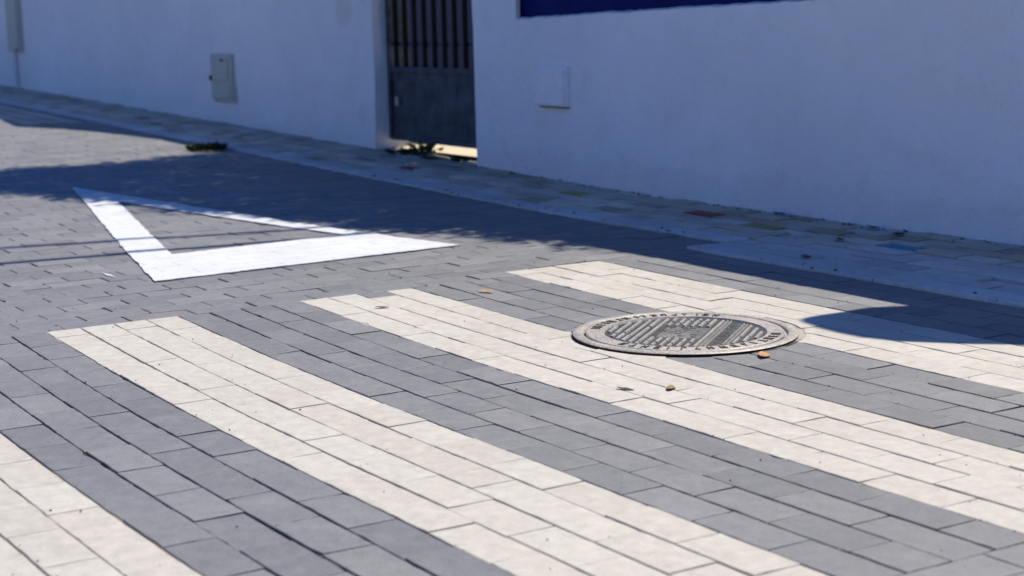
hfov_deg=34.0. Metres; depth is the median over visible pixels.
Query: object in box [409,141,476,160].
ground
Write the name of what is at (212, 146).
weed
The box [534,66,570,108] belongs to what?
junction box
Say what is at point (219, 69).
door
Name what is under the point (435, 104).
metal gate
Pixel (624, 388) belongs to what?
dry leaf
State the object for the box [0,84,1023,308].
sidewalk
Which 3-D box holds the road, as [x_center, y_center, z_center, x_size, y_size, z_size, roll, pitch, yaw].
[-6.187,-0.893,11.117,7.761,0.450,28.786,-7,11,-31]
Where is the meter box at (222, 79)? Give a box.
[209,54,237,103]
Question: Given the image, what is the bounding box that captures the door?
[211,58,227,80]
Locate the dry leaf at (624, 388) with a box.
[617,387,634,389]
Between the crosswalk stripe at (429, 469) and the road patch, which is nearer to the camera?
the crosswalk stripe at (429, 469)
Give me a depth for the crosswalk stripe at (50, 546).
3.30 m
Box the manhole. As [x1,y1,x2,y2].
[571,312,798,357]
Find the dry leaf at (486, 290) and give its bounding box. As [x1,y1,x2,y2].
[479,289,493,291]
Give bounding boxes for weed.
[184,141,228,150]
[384,147,442,155]
[403,139,436,153]
[450,157,470,161]
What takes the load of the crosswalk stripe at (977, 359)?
on the road
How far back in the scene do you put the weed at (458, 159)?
10.61 m
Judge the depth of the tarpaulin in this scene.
9.12 m
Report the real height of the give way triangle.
0.056 m
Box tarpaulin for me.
[520,0,812,16]
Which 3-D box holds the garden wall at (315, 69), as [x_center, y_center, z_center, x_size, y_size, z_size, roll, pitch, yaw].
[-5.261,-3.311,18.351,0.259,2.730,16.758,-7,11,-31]
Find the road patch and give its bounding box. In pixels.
[0,105,82,125]
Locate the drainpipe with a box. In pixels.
[4,0,23,87]
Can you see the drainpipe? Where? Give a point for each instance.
(14, 25)
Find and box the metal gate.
[385,0,476,148]
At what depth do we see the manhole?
5.14 m
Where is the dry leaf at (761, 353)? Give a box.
[758,351,769,355]
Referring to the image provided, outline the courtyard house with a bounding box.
[408,0,473,68]
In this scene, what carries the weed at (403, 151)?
on the sidewalk
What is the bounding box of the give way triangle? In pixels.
[72,187,459,281]
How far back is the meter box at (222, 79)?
13.55 m
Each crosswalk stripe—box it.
[0,434,199,575]
[46,316,826,575]
[300,288,1023,533]
[505,261,1023,392]
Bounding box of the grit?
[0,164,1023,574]
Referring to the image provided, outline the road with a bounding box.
[0,103,1023,575]
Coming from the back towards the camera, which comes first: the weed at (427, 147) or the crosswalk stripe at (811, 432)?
the weed at (427, 147)
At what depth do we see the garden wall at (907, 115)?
7.85 m
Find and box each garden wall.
[0,0,408,148]
[472,0,1023,245]
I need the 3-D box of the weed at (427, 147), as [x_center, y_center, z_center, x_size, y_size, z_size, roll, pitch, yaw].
[-0.594,-0.926,11.014,0.258,0.119,0.228,-7,11,-31]
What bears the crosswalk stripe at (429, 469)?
on the road
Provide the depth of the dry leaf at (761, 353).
4.81 m
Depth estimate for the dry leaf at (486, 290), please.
6.01 m

